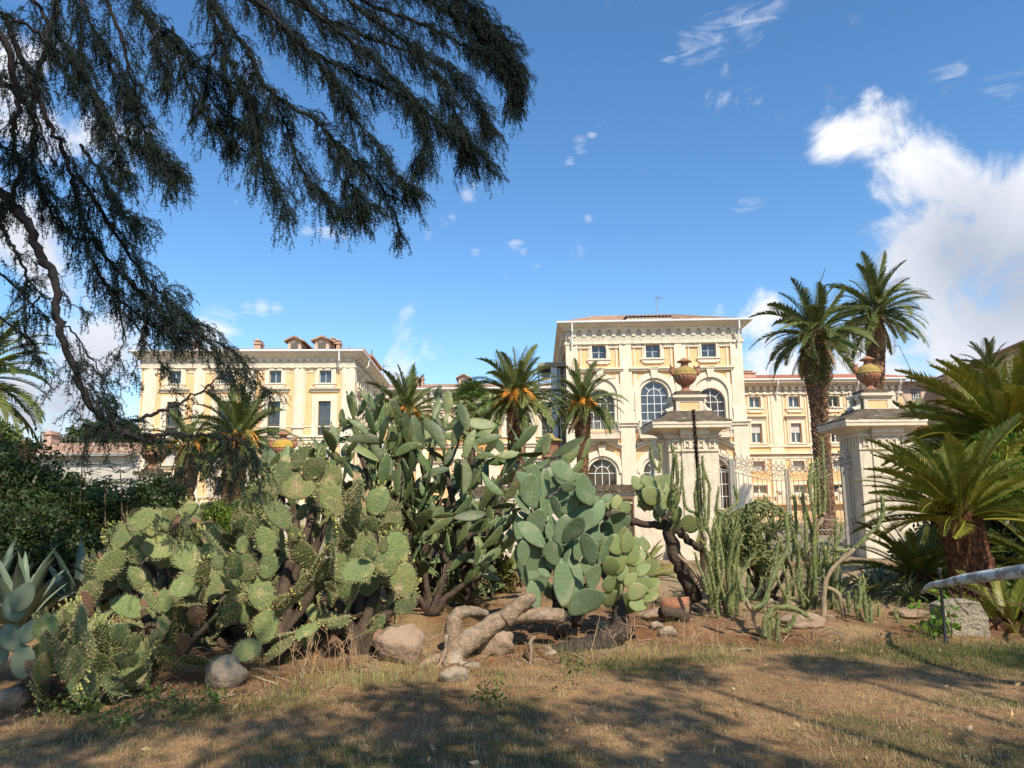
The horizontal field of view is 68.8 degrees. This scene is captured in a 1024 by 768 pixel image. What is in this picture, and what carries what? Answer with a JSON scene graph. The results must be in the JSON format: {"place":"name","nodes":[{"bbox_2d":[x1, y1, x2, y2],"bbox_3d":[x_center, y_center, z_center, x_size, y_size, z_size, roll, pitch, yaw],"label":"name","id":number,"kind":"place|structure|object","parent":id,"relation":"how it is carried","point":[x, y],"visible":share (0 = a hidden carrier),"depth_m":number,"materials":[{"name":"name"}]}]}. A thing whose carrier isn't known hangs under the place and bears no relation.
{"place":"outdoors","nodes":[
{"label":"outdoors","id":0,"kind":"place"},
{"bbox_2d":[0,522,1023,767],"bbox_3d":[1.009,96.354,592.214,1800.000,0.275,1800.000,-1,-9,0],"label":"ground","id":1,"kind":"structure","parent":0,"point":[720,626],"depth_m":6.06,"materials":[{"name":"soil"}]},
{"bbox_2d":[0,416,25,447],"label":"tree","id":2,"kind":"object","parent":1,"relation":"on","point":[7,429],"visible":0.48,"depth_m":39.95,"materials":[{"name":"green plant"}]},
{"bbox_2d":[0,687,30,710],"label":"rock","id":3,"kind":"object","parent":1,"relation":"on","point":[15,698],"visible":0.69,"depth_m":6.01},
{"bbox_2d":[0,582,36,700],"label":"prickly pear","id":4,"kind":"object","parent":1,"relation":"on","point":[16,604],"visible":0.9,"depth_m":6.50,"materials":[{"name":"green plant"}]},
{"bbox_2d":[0,305,57,449],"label":"palm tree","id":5,"kind":"object","parent":1,"relation":"on","point":[6,407],"visible":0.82,"depth_m":19.46,"materials":[{"name":"green plant"}]},
{"bbox_2d":[0,427,90,558],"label":"bush","id":6,"kind":"object","parent":1,"relation":"on","point":[23,481],"visible":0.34,"depth_m":12.87,"materials":[{"name":"green plant"}]},
{"bbox_2d":[0,544,112,627],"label":"agave","id":7,"kind":"object","parent":1,"relation":"on","point":[22,576],"visible":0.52,"depth_m":8.48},
{"bbox_2d":[13,462,123,590],"bbox_3d":[-8.579,2.758,14.607,2.268,2.648,3.484,6,-11,-37],"label":"bush","id":8,"kind":"object","parent":1,"relation":"on","point":[89,509],"visible":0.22,"depth_m":14.11,"materials":[{"name":"green plant"}]},
{"bbox_2d":[0,496,147,594],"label":"bush","id":9,"kind":"object","parent":1,"relation":"on","point":[53,529],"visible":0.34,"depth_m":11.48,"materials":[{"name":"green plant"}]},
{"bbox_2d":[12,537,141,616],"bbox_3d":[-5.514,2.503,9.614,1.730,1.019,1.882,2,-10,-19],"label":"agave","id":10,"kind":"object","parent":1,"relation":"on","point":[72,584],"visible":0.2,"depth_m":9.52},
{"bbox_2d":[34,431,141,496],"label":"house","id":11,"kind":"structure","parent":1,"relation":"on","point":[53,437],"depth_m":43.90,"materials":[{"name":"grey paint"}]},
{"bbox_2d":[51,459,131,542],"bbox_3d":[-7.413,2.508,13.203,1.362,2.407,1.380,4,-10,-25],"label":"sapling","id":12,"kind":"object","parent":1,"relation":"on","point":[80,483],"visible":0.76,"depth_m":13.34,"materials":[{"name":"green plant"}]},
{"bbox_2d":[24,596,160,717],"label":"prickly pear","id":13,"kind":"object","parent":1,"relation":"on","point":[111,657],"visible":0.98,"depth_m":6.07,"materials":[{"name":"green plant"}]},
{"bbox_2d":[44,558,153,612],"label":"agave","id":14,"kind":"object","parent":1,"relation":"on","point":[108,584],"visible":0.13,"depth_m":9.60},
{"bbox_2d":[70,461,154,545],"bbox_3d":[-6.980,2.490,13.172,1.280,2.253,1.302,-9,-12,41],"label":"sapling","id":15,"kind":"object","parent":1,"relation":"on","point":[134,490],"visible":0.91,"depth_m":13.26,"materials":[{"name":"green plant"}]},
{"bbox_2d":[91,473,192,570],"bbox_3d":[-6.684,2.758,14.187,2.037,2.206,2.229,-1,-9,0],"label":"bush","id":16,"kind":"object","parent":1,"relation":"on","point":[155,493],"visible":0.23,"depth_m":13.93,"materials":[{"name":"green plant"}]},
{"bbox_2d":[58,496,265,672],"bbox_3d":[-3.626,2.080,7.637,1.900,1.873,2.514,5,-11,-32],"label":"prickly pear","id":17,"kind":"object","parent":1,"relation":"on","point":[201,583],"visible":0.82,"depth_m":7.56,"materials":[{"name":"green plant"}]},
{"bbox_2d":[100,506,225,595],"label":"prickly pear","id":18,"kind":"object","parent":1,"relation":"on","point":[147,563],"visible":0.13,"depth_m":9.13,"materials":[{"name":"green plant"}]},
{"bbox_2d":[148,408,232,501],"bbox_3d":[-13.307,3.947,30.771,3.856,6.004,3.742,-1,-9,0],"label":"palm tree","id":19,"kind":"object","parent":1,"relation":"on","point":[181,457],"visible":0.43,"depth_m":30.64,"materials":[{"name":"green plant"}]},
{"bbox_2d":[205,654,248,689],"bbox_3d":[-2.565,2.600,6.673,0.387,0.360,0.316,-8,-12,38],"label":"rock","id":20,"kind":"object","parent":1,"relation":"on","point":[226,671],"visible":0.77,"depth_m":6.57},
{"bbox_2d":[197,498,266,556],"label":"hedge","id":21,"kind":"object","parent":1,"relation":"on","point":[220,519],"visible":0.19,"depth_m":15.56,"materials":[{"name":"green plant"}]},
{"bbox_2d":[174,383,305,516],"bbox_3d":[-11.797,3.502,32.148,5.381,7.283,5.377,7,-12,-41],"label":"palm tree","id":22,"kind":"object","parent":1,"relation":"on","point":[247,418],"visible":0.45,"depth_m":31.63,"materials":[{"name":"green plant"}]},
{"bbox_2d":[129,590,386,662],"bbox_3d":[-2.686,2.647,8.043,3.000,0.972,1.747,-1,-9,0],"label":"prickly pear","id":23,"kind":"object","parent":1,"relation":"on","point":[326,616],"visible":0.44,"depth_m":7.63,"materials":[{"name":"green plant"}]},
{"bbox_2d":[128,335,389,525],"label":"palace","id":24,"kind":"structure","parent":1,"relation":"on","point":[321,378],"depth_m":65.73,"materials":[{"name":"yellow paint"}]},
{"bbox_2d":[158,388,189,435],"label":"window","id":25,"kind":"structure","parent":24,"relation":"in","point":[166,401],"depth_m":65.23,"materials":[{"name":"white stone"}]},
{"bbox_2d":[259,388,289,435],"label":"window","id":26,"kind":"structure","parent":24,"relation":"in","point":[279,419],"depth_m":65.55,"materials":[{"name":"white stone"}]},
{"bbox_2d":[263,368,286,387],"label":"window","id":27,"kind":"structure","parent":24,"relation":"in","point":[277,376],"depth_m":65.98,"materials":[{"name":"white glass"}]},
{"bbox_2d":[309,388,339,434],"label":"window","id":28,"kind":"structure","parent":24,"relation":"in","point":[327,408],"depth_m":65.73,"materials":[{"name":"white stone"}]},
{"bbox_2d":[313,368,336,386],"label":"window","id":29,"kind":"structure","parent":24,"relation":"in","point":[326,377],"depth_m":66.15,"materials":[{"name":"white glass"}]},
{"bbox_2d":[183,568,337,644],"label":"prickly pear","id":30,"kind":"object","parent":1,"relation":"on","point":[222,629],"visible":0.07,"depth_m":8.36,"materials":[{"name":"green plant"}]},
{"bbox_2d":[0,0,537,514],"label":"cedar tree","id":31,"kind":"object","parent":1,"relation":"on","point":[486,44],"visible":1,"depth_m":8.72,"materials":[{"name":"green plant"}]},
{"bbox_2d":[199,441,358,657],"bbox_3d":[-2.540,1.893,8.557,1.842,2.537,2.411,-1,-9,0],"label":"prickly pear","id":32,"kind":"object","parent":1,"relation":"on","point":[254,536],"visible":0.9,"depth_m":7.96,"materials":[{"name":"green plant"}]},
{"bbox_2d":[284,498,288,545],"bbox_3d":[-7.323,4.104,23.661,0.840,3.132,0.840,-1,-9,0],"label":"pedestal","id":33,"kind":"object","parent":1,"relation":"on","point":[286,535],"depth_m":23.28,"materials":[{"name":"stone"}]},
{"bbox_2d":[268,431,297,462],"bbox_3d":[-7.344,2.036,23.982,0.744,1.052,0.735,-9,-13,44],"label":"urn","id":34,"kind":"object","parent":33,"relation":"on","point":[281,443],"visible":0.58,"depth_m":23.86,"materials":[{"name":"ceramic"}]},
{"bbox_2d":[256,421,358,555],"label":"prickly pear","id":35,"kind":"object","parent":1,"relation":"on","point":[271,458],"visible":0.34,"depth_m":10.35,"materials":[{"name":"green plant"}]},
{"bbox_2d":[35,646,611,735],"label":"leafy weeds","id":36,"kind":"object","parent":1,"relation":"on","point":[123,718],"visible":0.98,"depth_m":5.89,"materials":[{"name":"green plant"}]},
{"bbox_2d":[298,387,439,597],"bbox_3d":[-2.044,1.574,10.797,2.118,3.204,2.436,-1,-9,0],"label":"prickly pear","id":37,"kind":"object","parent":1,"relation":"on","point":[402,479],"visible":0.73,"depth_m":10.79,"materials":[{"name":"green plant"}]},
{"bbox_2d":[324,476,421,655],"bbox_3d":[-1.627,2.040,8.458,1.060,2.064,2.269,2,-9,-16],"label":"prickly pear","id":38,"kind":"object","parent":1,"relation":"on","point":[354,588],"visible":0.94,"depth_m":7.80,"materials":[{"name":"green plant"}]},
{"bbox_2d":[373,623,425,664],"bbox_3d":[-1.133,2.681,7.567,0.522,0.475,0.391,-1,-9,0],"label":"rock","id":39,"kind":"object","parent":1,"relation":"on","point":[402,641],"visible":0.73,"depth_m":7.45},
{"bbox_2d":[351,363,453,533],"bbox_3d":[-5.529,3.359,37.960,4.839,9.263,5.578,5,-11,-30],"label":"palm tree","id":40,"kind":"object","parent":1,"relation":"on","point":[408,399],"visible":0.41,"depth_m":37.92,"materials":[{"name":"green plant"}]},
{"bbox_2d":[339,413,516,607],"bbox_3d":[-1.327,1.839,11.470,2.913,3.043,2.243,-1,-9,0],"label":"prickly pear","id":41,"kind":"object","parent":1,"relation":"on","point":[421,434],"visible":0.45,"depth_m":11.07,"materials":[{"name":"green plant"}]},
{"bbox_2d":[139,613,723,673],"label":"dry weeds","id":42,"kind":"object","parent":1,"relation":"on","point":[361,661],"visible":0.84,"depth_m":7.34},
{"bbox_2d":[400,504,505,616],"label":"prickly pear","id":43,"kind":"object","parent":1,"relation":"on","point":[433,605],"visible":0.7,"depth_m":9.83,"materials":[{"name":"green plant"}]},
{"bbox_2d":[389,491,516,596],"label":"prickly pear","id":44,"kind":"object","parent":1,"relation":"on","point":[509,534],"visible":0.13,"depth_m":11.37,"materials":[{"name":"green plant"}]},
{"bbox_2d":[438,665,468,682],"bbox_3d":[-0.553,2.697,6.916,0.270,0.178,0.232,3,-10,-20],"label":"rock","id":45,"kind":"object","parent":1,"relation":"on","point":[452,673],"visible":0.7,"depth_m":6.84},
{"bbox_2d":[383,373,551,512],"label":"palace centre wing","id":46,"kind":"structure","parent":1,"relation":"on","point":[495,471],"depth_m":84.06,"materials":[{"name":"paint"}]},
{"bbox_2d":[451,377,494,462],"bbox_3d":[-1.943,3.634,35.891,2.456,8.005,2.480,-1,-9,0],"label":"fan palm","id":47,"kind":"object","parent":1,"relation":"on","point":[470,388],"visible":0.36,"depth_m":35.96,"materials":[{"name":"green plant"}]},
{"bbox_2d":[477,628,514,656],"bbox_3d":[-0.178,2.768,7.958,0.422,0.345,0.313,-1,-9,0],"label":"rock","id":48,"kind":"object","parent":1,"relation":"on","point":[499,643],"visible":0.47,"depth_m":7.84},
{"bbox_2d":[477,518,521,596],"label":"bush","id":49,"kind":"object","parent":1,"relation":"on","point":[502,564],"visible":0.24,"depth_m":11.89,"materials":[{"name":"green plant"}]},
{"bbox_2d":[13,590,988,684],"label":"bed grass tufts","id":50,"kind":"object","parent":1,"relation":"on","point":[445,609],"visible":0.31,"depth_m":8.48,"materials":[{"name":"plant"}]},
{"bbox_2d":[412,385,590,605],"bbox_3d":[-0.351,1.560,10.996,2.972,3.447,2.502,-1,-9,0],"label":"prickly pear","id":51,"kind":"object","parent":1,"relation":"on","point":[464,420],"visible":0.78,"depth_m":10.72,"materials":[{"name":"green plant"}]},
{"bbox_2d":[1,593,1020,767],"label":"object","id":52,"kind":"object","parent":1,"relation":"on","point":[463,644],"depth_m":7.79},
{"bbox_2d":[0,604,1023,767],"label":"dry lawn grass","id":53,"kind":"structure","parent":1,"relation":"on","point":[577,745],"depth_m":5.45,"materials":[{"name":"plant"}]},
{"bbox_2d":[0,586,1023,724],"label":"bed litter","id":54,"kind":"object","parent":1,"relation":"on","point":[470,657],"visible":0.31,"depth_m":7.79,"materials":[{"name":"brown plant"}]},
{"bbox_2d":[466,344,569,484],"bbox_3d":[0.223,2.831,37.861,5.349,10.175,5.536,-9,-12,43],"label":"palm tree","id":55,"kind":"object","parent":1,"relation":"on","point":[515,395],"visible":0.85,"depth_m":37.67,"materials":[{"name":"green plant"}]},
{"bbox_2d":[27,623,1023,746],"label":"green edge grass","id":56,"kind":"structure","parent":1,"relation":"on","point":[938,661],"depth_m":7.51,"materials":[{"name":"plant"}]},
{"bbox_2d":[537,362,566,458],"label":"glass lift tower","id":57,"kind":"structure","parent":1,"relation":"on","point":[559,370],"depth_m":56.56,"materials":[{"name":"grey paint"}]},
{"bbox_2d":[473,484,634,559],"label":"garden wall","id":58,"kind":"structure","parent":1,"relation":"on","point":[627,494],"depth_m":21.57,"materials":[{"name":"paint"}]},
{"bbox_2d":[513,457,630,637],"bbox_3d":[0.747,1.893,8.826,1.461,2.065,1.349,-1,-9,0],"label":"prickly pear","id":59,"kind":"object","parent":1,"relation":"on","point":[576,531],"visible":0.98,"depth_m":8.54,"materials":[{"name":"green plant"}]},
{"bbox_2d":[540,599,630,655],"bbox_3d":[0.675,2.741,8.241,1.483,0.639,0.474,5,-11,-31],"label":"dark log","id":60,"kind":"object","parent":1,"relation":"on","point":[619,613],"visible":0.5,"depth_m":8.22,"materials":[{"name":"wood"}]},
{"bbox_2d":[544,358,627,477],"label":"palm tree","id":61,"kind":"object","parent":1,"relation":"on","point":[582,402],"visible":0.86,"depth_m":41.80,"materials":[{"name":"green plant"}]},
{"bbox_2d":[553,297,752,524],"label":"palace pavilion","id":62,"kind":"structure","parent":1,"relation":"on","point":[635,356],"depth_m":52.63,"materials":[{"name":"yellow paint"}]},
{"bbox_2d":[587,344,611,363],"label":"window","id":63,"kind":"structure","parent":62,"relation":"in","point":[598,352],"depth_m":53.10,"materials":[{"name":"white glass"}]},
{"bbox_2d":[590,390,614,429],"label":"arched window","id":64,"kind":"structure","parent":62,"relation":"in","point":[611,411],"depth_m":52.66,"materials":[{"name":"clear glass"}]},
{"bbox_2d":[589,459,616,491],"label":"arched window","id":65,"kind":"structure","parent":62,"relation":"in","point":[601,472],"depth_m":52.01,"materials":[{"name":"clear glass"}]},
{"bbox_2d":[641,343,665,362],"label":"window","id":66,"kind":"structure","parent":62,"relation":"in","point":[650,352],"depth_m":52.97,"materials":[{"name":"white glass"}]},
{"bbox_2d":[641,382,667,425],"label":"arched window","id":67,"kind":"structure","parent":62,"relation":"in","point":[654,395],"depth_m":52.68,"materials":[{"name":"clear glass"}]},
{"bbox_2d":[697,342,721,361],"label":"window","id":68,"kind":"structure","parent":62,"relation":"in","point":[706,351],"depth_m":52.85,"materials":[{"name":"white glass"}]},
{"bbox_2d":[701,388,724,416],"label":"arched window","id":69,"kind":"structure","parent":62,"relation":"in","point":[715,400],"depth_m":52.54,"materials":[{"name":"grey glass"}]},
{"bbox_2d":[719,459,729,508],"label":"arched window","id":70,"kind":"structure","parent":62,"relation":"in","point":[723,474],"depth_m":51.59,"materials":[{"name":"grey glass"}]},
{"bbox_2d":[604,474,705,603],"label":"prickly pear","id":71,"kind":"object","parent":1,"relation":"on","point":[652,493],"visible":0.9,"depth_m":10.32,"materials":[{"name":"green plant"}]},
{"bbox_2d":[602,494,630,521],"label":"prickly pear","id":72,"kind":"object","parent":71,"relation":"attached to","point":[615,502],"visible":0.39,"depth_m":10.51,"materials":[{"name":"green plant"}]},
{"bbox_2d":[658,606,690,622],"bbox_3d":[2.034,2.887,9.332,0.419,0.260,0.193,2,-10,-17],"label":"stump","id":73,"kind":"object","parent":1,"relation":"on","point":[665,612],"visible":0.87,"depth_m":9.29,"materials":[{"name":"brown plant"}]},
{"bbox_2d":[660,596,691,613],"bbox_3d":[2.177,2.925,9.884,0.426,0.220,0.116,-1,-9,0],"label":"broken pot","id":74,"kind":"object","parent":1,"relation":"on","point":[684,603],"visible":0.72,"depth_m":9.86,"materials":[{"name":"ceramic"}]},
{"bbox_2d":[633,391,732,559],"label":"gate pier","id":75,"kind":"structure","parent":1,"relation":"on","point":[670,425],"depth_m":21.41,"materials":[{"name":"stone"}]},
{"bbox_2d":[669,358,700,390],"bbox_3d":[5.193,-0.262,22.455,0.744,1.052,0.735,-9,-13,44],"label":"urn","id":76,"kind":"object","parent":75,"relation":"on","point":[684,375],"visible":0.9,"depth_m":22.28,"materials":[{"name":"ceramic"}]},
{"bbox_2d":[690,409,705,579],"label":"flower stalk","id":77,"kind":"object","parent":1,"relation":"on","point":[697,461],"visible":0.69,"depth_m":12.90,"materials":[{"name":"brown plant"}]},
{"bbox_2d":[649,441,760,618],"bbox_3d":[2.512,1.980,9.931,1.300,2.588,1.112,-1,-9,0],"label":"cane cactus","id":78,"kind":"object","parent":1,"relation":"on","point":[728,590],"visible":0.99,"depth_m":9.82,"materials":[{"name":"green plant"}]},
{"bbox_2d":[711,495,803,599],"bbox_3d":[3.586,2.408,11.023,1.250,1.598,2.181,-5,-10,26],"label":"bushy cactus","id":79,"kind":"object","parent":1,"relation":"on","point":[763,565],"visible":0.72,"depth_m":10.64,"materials":[{"name":"green plant"}]},
{"bbox_2d":[731,510,812,641],"bbox_3d":[3.048,2.310,8.863,1.040,1.656,0.921,-2,-9,7],"label":"cane cactus","id":80,"kind":"object","parent":1,"relation":"on","point":[768,624],"visible":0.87,"depth_m":8.62,"materials":[{"name":"green plant"}]},
{"bbox_2d":[780,612,825,629],"bbox_3d":[3.527,2.869,9.042,0.592,0.214,0.368,-1,-9,0],"label":"rock","id":81,"kind":"object","parent":1,"relation":"on","point":[819,621],"visible":0.58,"depth_m":8.93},
{"bbox_2d":[772,433,847,611],"bbox_3d":[4.040,1.885,10.105,1.097,2.528,1.584,-4,-10,21],"label":"cane cactus","id":82,"kind":"object","parent":1,"relation":"on","point":[808,544],"visible":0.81,"depth_m":10.06,"materials":[{"name":"green plant"}]},
{"bbox_2d":[748,268,883,534],"bbox_3d":[14.885,0.825,36.124,5.582,13.249,5.976,-8,-12,40],"label":"palm tree","id":83,"kind":"object","parent":1,"relation":"on","point":[814,361],"visible":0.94,"depth_m":36.03,"materials":[{"name":"green plant"}]},
{"bbox_2d":[743,370,934,522],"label":"palace side wing","id":84,"kind":"structure","parent":1,"relation":"on","point":[778,413],"depth_m":60.04,"materials":[{"name":"paint"}]},
{"bbox_2d":[747,415,767,444],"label":"window","id":85,"kind":"structure","parent":84,"relation":"in","point":[758,421],"depth_m":60.11,"materials":[{"name":"beige glass"}]},
{"bbox_2d":[785,415,807,443],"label":"window","id":86,"kind":"structure","parent":84,"relation":"in","point":[793,430],"depth_m":60.14,"materials":[{"name":"beige glass"}]},
{"bbox_2d":[820,493,889,618],"bbox_3d":[4.400,2.248,9.577,0.917,1.736,0.602,-6,-10,29],"label":"cane cactus","id":87,"kind":"object","parent":1,"relation":"on","point":[851,550],"visible":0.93,"depth_m":9.46,"materials":[{"name":"beige plant"}]},
{"bbox_2d":[816,389,929,557],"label":"gate pier","id":88,"kind":"structure","parent":1,"relation":"on","point":[860,419],"depth_m":21.44,"materials":[{"name":"stone"}]},
{"bbox_2d":[719,449,857,555],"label":"iron gate","id":89,"kind":"structure","parent":88,"relation":"attached to","point":[732,472],"depth_m":21.89,"materials":[{"name":"metal"}]},
{"bbox_2d":[852,356,883,388],"bbox_3d":[10.702,-0.319,22.455,0.744,1.052,0.735,-9,-13,44],"label":"urn","id":90,"kind":"object","parent":88,"relation":"on","point":[868,373],"visible":0.93,"depth_m":22.29,"materials":[{"name":"ceramic"}]},
{"bbox_2d":[844,573,902,625],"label":"cane cactus","id":91,"kind":"object","parent":1,"relation":"on","point":[862,595],"visible":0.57,"depth_m":9.26,"materials":[{"name":"green plant"}]},
{"bbox_2d":[844,560,903,594],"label":"agave","id":92,"kind":"object","parent":1,"relation":"on","point":[875,578],"visible":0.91,"depth_m":11.09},
{"bbox_2d":[824,250,931,388],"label":"palm tree","id":93,"kind":"object","parent":1,"relation":"on","point":[878,299],"visible":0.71,"depth_m":40.42,"materials":[{"name":"green plant"}]},
{"bbox_2d":[867,565,939,603],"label":"spiky shrub","id":94,"kind":"object","parent":1,"relation":"on","point":[905,588],"visible":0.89,"depth_m":10.81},
{"bbox_2d":[838,513,1007,602],"bbox_3d":[6.282,2.681,11.500,2.529,1.568,2.363,-1,-9,0],"label":"cycad","id":95,"kind":"object","parent":1,"relation":"on","point":[911,554],"visible":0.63,"depth_m":11.31,"materials":[{"name":"green plant"}]},
{"bbox_2d":[905,580,961,639],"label":"climbing plant","id":96,"kind":"object","parent":1,"relation":"on","point":[935,622],"visible":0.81,"depth_m":8.52,"materials":[{"name":"green plant"}]},
{"bbox_2d":[848,412,1023,602],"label":"cycad","id":97,"kind":"object","parent":1,"relation":"on","point":[957,506],"visible":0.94,"depth_m":10.36,"materials":[{"name":"green plant"}]},
{"bbox_2d":[880,341,1023,529],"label":"cycad","id":98,"kind":"object","parent":1,"relation":"on","point":[977,402],"visible":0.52,"depth_m":14.20,"materials":[{"name":"green plant"}]},
{"bbox_2d":[886,513,1023,575],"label":"bush","id":99,"kind":"object","parent":1,"relation":"on","point":[1009,538],"visible":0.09,"depth_m":12.88,"materials":[{"name":"green plant"}]},
{"bbox_2d":[893,340,1023,463],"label":"pink house","id":100,"kind":"structure","parent":1,"relation":"on","point":[911,391],"depth_m":60.60,"materials":[{"name":"paint"}]},
{"bbox_2d":[929,598,989,636],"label":"stone block","id":101,"kind":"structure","parent":1,"relation":"on","point":[975,621],"depth_m":8.76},
{"bbox_2d":[921,569,1023,636],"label":"cycad","id":102,"kind":"object","parent":1,"relation":"on","point":[1002,616],"visible":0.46,"depth_m":9.12,"materials":[{"name":"green plant"}]},
{"bbox_2d":[921,564,1023,593],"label":"pale trunk","id":103,"kind":"object","parent":1,"relation":"on","point":[1005,573],"visible":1,"depth_m":7.01,"materials":[{"name":"grey plant"}]},
{"bbox_2d":[930,426,1023,545],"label":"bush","id":104,"kind":"object","parent":1,"relation":"on","point":[1007,439],"visible":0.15,"depth_m":13.11,"materials":[{"name":"green plant"}]},
{"bbox_2d":[951,337,1019,389],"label":"palm tree","id":105,"kind":"object","parent":1,"relation":"on","point":[987,358],"visible":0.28,"depth_m":30.25,"materials":[{"name":"green plant"}]},
{"bbox_2d":[987,500,1023,567],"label":"cycad","id":106,"kind":"object","parent":1,"relation":"on","point":[999,541],"visible":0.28,"depth_m":11.30,"materials":[{"name":"green plant"}]},
{"bbox_2d":[0,0,1023,455],"label":"sky","id":107,"kind":"structure","parent":0,"point":[702,157],"materials":[{"name":"blue"}]},
{"bbox_2d":[596,527,660,620],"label":"prickly pear","id":108,"kind":"object","parent":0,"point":[630,565],"visible":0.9,"depth_m":8.45,"materials":[{"name":"green plant"}]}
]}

